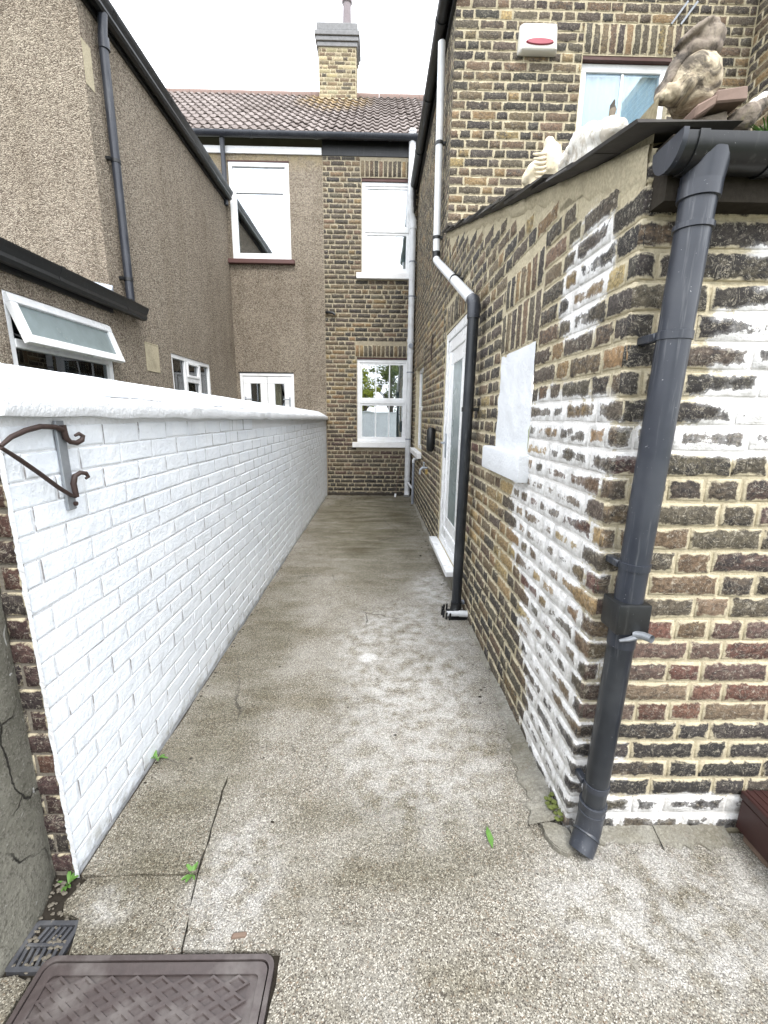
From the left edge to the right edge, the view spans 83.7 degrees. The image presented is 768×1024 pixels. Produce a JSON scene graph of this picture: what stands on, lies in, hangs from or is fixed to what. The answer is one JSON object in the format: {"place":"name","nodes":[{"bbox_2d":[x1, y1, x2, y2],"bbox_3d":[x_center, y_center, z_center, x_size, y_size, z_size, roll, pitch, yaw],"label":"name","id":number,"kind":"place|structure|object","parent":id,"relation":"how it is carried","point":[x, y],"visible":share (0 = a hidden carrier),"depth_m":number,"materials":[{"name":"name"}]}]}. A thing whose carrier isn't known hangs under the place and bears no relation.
{"place":"outdoors","nodes":[
{"label":"outdoors","id":0,"kind":"place"},
{"bbox_2d":[110,0,533,404],"label":"sky","id":1,"kind":"structure","parent":0,"point":[270,45],"materials":[{"name":"white"}]},
{"bbox_2d":[0,492,767,1023],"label":"concrete yard","id":2,"kind":"structure","parent":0,"point":[354,670],"depth_m":1.46,"materials":[{"name":"grey concrete"}]},
{"bbox_2d":[0,597,55,977],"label":"rendered garden wall","id":3,"kind":"structure","parent":2,"relation":"on","point":[27,874],"depth_m":1.22,"materials":[{"name":"grey concrete"}]},
{"bbox_2d":[5,920,78,975],"bbox_3d":[-0.951,1.224,1.205,0.130,0.022,0.120,0,13,-1],"label":"drain grate","id":4,"kind":"object","parent":2,"relation":"on","point":[18,958],"visible":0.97,"depth_m":1.20,"materials":[{"name":"metal"}]},
{"bbox_2d":[11,879,79,981],"bbox_3d":[-0.952,1.204,1.245,0.202,0.007,0.275,0,13,-1],"label":"silt","id":5,"kind":"object","parent":2,"relation":"on","point":[60,913],"visible":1,"depth_m":1.22,"materials":[{"name":"soil"}]},
{"bbox_2d":[58,871,78,891],"bbox_3d":[-1.009,1.177,1.366,0.058,0.022,0.060,4,13,13],"label":"weed","id":6,"kind":"object","parent":2,"relation":"on","point":[70,877],"visible":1,"depth_m":1.37,"materials":[{"name":"green plant"}]},
{"bbox_2d":[6,954,273,1023],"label":"manhole cover","id":7,"kind":"object","parent":2,"relation":"on","point":[164,989],"visible":1,"depth_m":1.10,"materials":[{"name":"metal"}]},
{"bbox_2d":[150,750,167,760],"bbox_3d":[-0.974,1.052,1.835,0.103,0.022,0.057,6,14,22],"label":"weed","id":8,"kind":"object","parent":2,"relation":"on","point":[156,756],"visible":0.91,"depth_m":1.85,"materials":[{"name":"green plant"}]},
{"bbox_2d":[0,363,327,877],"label":"garden wall","id":9,"kind":"structure","parent":2,"relation":"on","point":[135,583],"depth_m":1.63,"materials":[{"name":"paint"}]},
{"bbox_2d":[0,421,89,510],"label":"wall bracket","id":10,"kind":"object","parent":9,"relation":"attached to","point":[69,489],"depth_m":1.28,"materials":[{"name":"metal"}]},
{"bbox_2d":[181,862,197,882],"bbox_3d":[-0.627,1.166,1.384,0.042,0.015,0.067,-2,13,-12],"label":"weed","id":11,"kind":"object","parent":2,"relation":"on","point":[190,868],"visible":1,"depth_m":1.39,"materials":[{"name":"green plant"}]},
{"bbox_2d":[231,931,246,938],"bbox_3d":[-0.413,1.205,1.222,0.044,0.011,0.014,-1,13,-7],"label":"brick chip","id":12,"kind":"object","parent":2,"relation":"on","point":[238,935],"visible":1,"depth_m":1.22,"materials":[{"name":"brick"}]},
{"bbox_2d":[144,496,537,878],"bbox_3d":[-0.198,0.426,4.698,1.642,0.012,6.812,0,13,-1],"label":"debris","id":13,"kind":"object","parent":2,"relation":"on","point":[357,699],"visible":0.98,"depth_m":2.39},
{"bbox_2d":[394,454,402,496],"bbox_3d":[0.265,-0.669,7.844,0.032,0.775,0.262,8,15,30],"label":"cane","id":14,"kind":"object","parent":2,"relation":"on","point":[398,477],"visible":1,"depth_m":7.84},
{"bbox_2d":[441,603,466,619],"bbox_3d":[0.519,0.756,3.217,0.186,0.072,0.186,0,13,-1],"label":"gully","id":15,"kind":"object","parent":2,"relation":"on","point":[443,609],"visible":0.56,"depth_m":3.17,"materials":[{"name":"black plastic"}]},
{"bbox_2d":[446,600,467,616],"bbox_3d":[0.546,0.720,3.207,0.173,0.076,0.177,0,13,-1],"label":"waste pipe","id":16,"kind":"object","parent":15,"relation":"on","point":[461,613],"visible":0.63,"depth_m":3.14,"materials":[{"name":"white plastic"}]},
{"bbox_2d":[486,827,493,847],"bbox_3d":[0.371,1.143,1.512,0.020,0.010,0.081,-1,13,-8],"label":"fallen leaf","id":17,"kind":"object","parent":2,"relation":"on","point":[489,836],"visible":1,"depth_m":1.51,"materials":[{"name":"green plant"}]},
{"bbox_2d":[321,0,758,535],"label":"brick house","id":18,"kind":"structure","parent":2,"relation":"on","point":[508,111],"depth_m":5.01,"materials":[{"name":"brown brick"}]},
{"bbox_2d":[318,131,417,141],"bbox_3d":[-0.250,-5.839,6.684,1.545,0.075,0.131,0,13,-1],"label":"eaves gutter","id":19,"kind":"object","parent":18,"relation":"attached to","point":[364,136],"visible":0.94,"depth_m":6.64,"materials":[{"name":"black plastic"}]},
{"bbox_2d":[352,357,406,447],"bbox_3d":[-0.047,-1.966,7.776,1.047,1.564,0.275,0,13,-1],"label":"window","id":20,"kind":"structure","parent":18,"relation":"in","point":[393,441],"depth_m":7.79,"materials":[{"name":"white plastic"}]},
{"bbox_2d":[356,178,409,279],"bbox_3d":[0.029,-4.686,7.179,0.972,1.504,0.295,0,13,-1],"label":"window","id":21,"kind":"structure","parent":18,"relation":"in","point":[399,270],"depth_m":7.18,"materials":[{"name":"white plastic"}]},
{"bbox_2d":[404,128,416,496],"bbox_3d":[0.468,-3.069,7.125,0.184,5.847,0.576,-1,13,-6],"label":"soil stack","id":22,"kind":"object","parent":18,"relation":"attached to","point":[412,263],"visible":0.98,"depth_m":7.25,"materials":[{"name":"white plastic"}]},
{"bbox_2d":[411,458,417,503],"bbox_3d":[0.486,-0.494,6.814,0.099,0.744,0.049,0,13,-1],"label":"overflow pipe","id":23,"kind":"object","parent":18,"relation":"attached to","point":[412,489],"visible":0.88,"depth_m":6.79,"materials":[{"name":"grey plastic"}]},
{"bbox_2d":[410,367,423,458],"bbox_3d":[0.557,-1.571,6.728,0.185,1.355,1.221,0,13,-1],"label":"window","id":24,"kind":"structure","parent":18,"relation":"in","point":[417,454],"depth_m":7.04,"materials":[{"name":"white plastic"}]},
{"bbox_2d":[419,462,427,473],"bbox_3d":[0.509,-0.570,5.570,0.116,0.155,0.095,0,13,-1],"label":"outside tap","id":25,"kind":"object","parent":18,"relation":"attached to","point":[425,468],"visible":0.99,"depth_m":5.55,"materials":[{"name":"grey metal"}]},
{"bbox_2d":[423,334,432,365],"bbox_3d":[0.551,-2.041,5.492,0.022,0.300,0.807,0,13,-3],"label":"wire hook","id":26,"kind":"object","parent":18,"relation":"attached to","point":[431,350],"visible":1,"depth_m":5.11,"materials":[{"name":"metal"}]},
{"bbox_2d":[410,0,450,211],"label":"wing gutter","id":27,"kind":"object","parent":18,"relation":"attached to","point":[442,16],"visible":0.93,"depth_m":4.83,"materials":[{"name":"black plastic"}]},
{"bbox_2d":[426,427,435,451],"bbox_3d":[0.535,-0.827,4.895,0.100,0.270,0.100,0,13,-1],"label":"wall lamp","id":28,"kind":"object","parent":18,"relation":"attached to","point":[430,441],"visible":0.98,"depth_m":4.86,"materials":[{"name":"black plastic"}]},
{"bbox_2d":[432,39,479,610],"bbox_3d":[0.567,-1.859,3.628,0.126,4.942,2.156,0,13,-1],"label":"wing downpipe","id":29,"kind":"object","parent":18,"relation":"attached to","point":[470,297],"visible":0.96,"depth_m":3.04,"materials":[{"name":"black plastic"}]},
{"bbox_2d":[517,23,557,56],"bbox_3d":[1.365,-4.173,3.773,0.351,0.226,0.094,0,13,-1],"label":"alarm box","id":30,"kind":"object","parent":18,"relation":"attached to","point":[537,39],"visible":1,"depth_m":3.75,"materials":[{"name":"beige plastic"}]},
{"bbox_2d":[576,56,671,130],"bbox_3d":[2.206,-3.413,4.078,0.885,1.434,0.136,0,13,-1],"label":"window","id":31,"kind":"structure","parent":18,"relation":"in","point":[633,82],"depth_m":3.99,"materials":[{"name":"white plastic"}]},
{"bbox_2d":[671,0,698,24],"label":"wall strap","id":32,"kind":"object","parent":18,"relation":"attached to","point":[687,15],"depth_m":3.77,"materials":[{"name":"white metal"}]},
{"bbox_2d":[544,792,563,820],"bbox_3d":[0.632,1.090,1.596,0.051,0.039,0.111,0,13,-1],"label":"moss","id":33,"kind":"object","parent":2,"relation":"on","point":[554,806],"visible":1,"depth_m":1.58,"materials":[{"name":"green plant"}]},
{"bbox_2d":[429,97,767,833],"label":"brick outhouse","id":34,"kind":"structure","parent":2,"relation":"on","point":[562,272],"depth_m":1.44,"materials":[{"name":"brick"},{"name":"slate"},{"name":"white upvc"}]},
{"bbox_2d":[482,341,535,482],"bbox_3d":[0.632,-0.499,2.193,0.080,0.613,0.660,0,13,-1],"label":"blocked window","id":35,"kind":"structure","parent":34,"relation":"in","point":[509,458],"depth_m":2.10,"materials":[{"name":"paint"}]},
{"bbox_2d":[522,136,561,186],"bbox_3d":[0.702,-1.516,1.884,0.170,0.228,0.155,0,13,-1],"label":"bird ornament","id":36,"kind":"object","parent":34,"relation":"on","point":[546,161],"visible":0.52,"depth_m":1.83,"materials":[{"name":"white stone"}]},
{"bbox_2d":[558,99,627,170],"bbox_3d":[0.721,-1.262,1.496,0.114,0.206,0.420,0,13,-1],"label":"lying ornament","id":37,"kind":"object","parent":34,"relation":"on","point":[588,137],"visible":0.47,"depth_m":1.42,"materials":[{"name":"white stone"}]},
{"bbox_2d":[569,175,724,859],"bbox_3d":[0.721,0.191,1.256,0.146,2.002,0.134,5,13,20],"label":"downpipe","id":38,"kind":"object","parent":34,"relation":"attached to","point":[626,613],"visible":1,"depth_m":1.17,"materials":[{"name":"black plastic"}]},
{"bbox_2d":[652,126,767,185],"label":"outhouse gutter","id":39,"kind":"object","parent":34,"relation":"attached to","point":[685,153],"visible":0.94,"depth_m":0.97,"materials":[{"name":"black plastic"}]},
{"bbox_2d":[684,86,747,119],"bbox_3d":[0.846,-1.030,1.129,0.124,0.089,0.126,0,13,-1],"label":"broken tile","id":40,"kind":"object","parent":34,"relation":"on","point":[720,104],"visible":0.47,"depth_m":1.08,"materials":[{"name":"ceramic"}]},
{"bbox_2d":[654,15,726,118],"bbox_3d":[0.791,-1.159,1.116,0.172,0.201,0.117,0,13,-1],"label":"stone statue","id":41,"kind":"object","parent":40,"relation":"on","point":[691,80],"visible":0.95,"depth_m":1.09,"materials":[{"name":"beige stone"}]},
{"bbox_2d":[727,97,767,129],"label":"roof stone","id":42,"kind":"object","parent":34,"relation":"on","point":[748,114],"visible":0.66,"depth_m":1.09,"materials":[{"name":"beige stone"}]},
{"bbox_2d":[749,116,767,130],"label":"grass tuft","id":43,"kind":"object","parent":34,"relation":"on","point":[755,128],"visible":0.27,"depth_m":1.02,"materials":[{"name":"green plant"}]},
{"bbox_2d":[736,790,767,867],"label":"timber step","id":44,"kind":"object","parent":2,"relation":"on","point":[752,823],"visible":1,"depth_m":1.46,"materials":[{"name":"wood"}]},
{"bbox_2d":[742,0,767,130],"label":"neighbour wing","id":45,"kind":"structure","parent":2,"relation":"on","point":[757,80],"depth_m":3.76,"materials":[{"name":"brown brick"}]},
{"bbox_2d":[750,91,767,101],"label":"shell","id":46,"kind":"object","parent":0,"point":[764,94],"visible":0.41,"depth_m":1.11,"materials":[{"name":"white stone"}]},
{"label":"ground","id":47,"kind":"structure","parent":0,"visible":0},
{"bbox_2d":[0,0,337,494],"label":"rendered house","id":48,"kind":"structure","parent":47,"relation":"on","point":[231,296],"depth_m":4.84,"materials":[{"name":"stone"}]},
{"bbox_2d":[1,289,124,379],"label":"window","id":49,"kind":"structure","parent":48,"relation":"in","point":[54,339],"depth_m":3.32,"materials":[{"name":"white plastic"}]},
{"bbox_2d":[0,237,148,320],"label":"lean to gutter","id":50,"kind":"object","parent":48,"relation":"attached to","point":[22,263],"visible":1,"depth_m":3.25,"materials":[{"name":"black plastic"}]},
{"bbox_2d":[97,12,134,300],"bbox_3d":[-2.481,-3.210,3.967,0.118,2.315,0.115,0,13,-1],"label":"extension downpipe","id":51,"kind":"object","parent":48,"relation":"attached to","point":[104,50],"visible":0.98,"depth_m":3.93,"materials":[{"name":"black plastic"}]},
{"bbox_2d":[81,0,232,200],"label":"extension gutter","id":52,"kind":"object","parent":48,"relation":"attached to","point":[126,46],"visible":0.93,"depth_m":4.59,"materials":[{"name":"black plastic"}]},
{"bbox_2d":[171,353,210,394],"bbox_3d":[-2.619,-1.657,5.857,0.070,0.815,1.230,0,13,-1],"label":"window","id":53,"kind":"structure","parent":48,"relation":"in","point":[191,375],"depth_m":5.77,"materials":[{"name":"white plastic"}]},
{"bbox_2d":[219,137,228,205],"bbox_3d":[-2.544,-5.425,6.809,0.084,0.957,0.120,0,13,-1],"label":"eaves downpipe","id":54,"kind":"object","parent":48,"relation":"attached to","point":[223,157],"visible":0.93,"depth_m":6.77,"materials":[{"name":"black plastic"}]},
{"bbox_2d":[192,128,317,139],"bbox_3d":[-3.042,-5.862,6.637,4.040,0.075,0.131,0,13,-1],"label":"eaves gutter","id":55,"kind":"object","parent":48,"relation":"attached to","point":[245,133],"visible":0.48,"depth_m":6.61,"materials":[{"name":"black plastic"}]},
{"bbox_2d":[227,160,294,264],"bbox_3d":[-2.034,-4.883,7.025,1.105,1.507,0.140,0,13,-1],"label":"window","id":56,"kind":"structure","parent":48,"relation":"in","point":[238,258],"depth_m":7.00,"materials":[{"name":"white plastic"}]},
{"bbox_2d":[238,372,294,407],"bbox_3d":[-2.094,-1.469,7.875,0.970,2.081,0.260,0,13,-1],"label":"french door","id":57,"kind":"structure","parent":48,"relation":"in","point":[269,383],"depth_m":7.63,"materials":[{"name":"white plastic"}]},
{"bbox_2d":[314,0,360,101],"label":"chimney stack","id":58,"kind":"object","parent":48,"relation":"on","point":[338,49],"visible":0.67,"depth_m":9.23,"materials":[{"name":"brick"}]}
]}

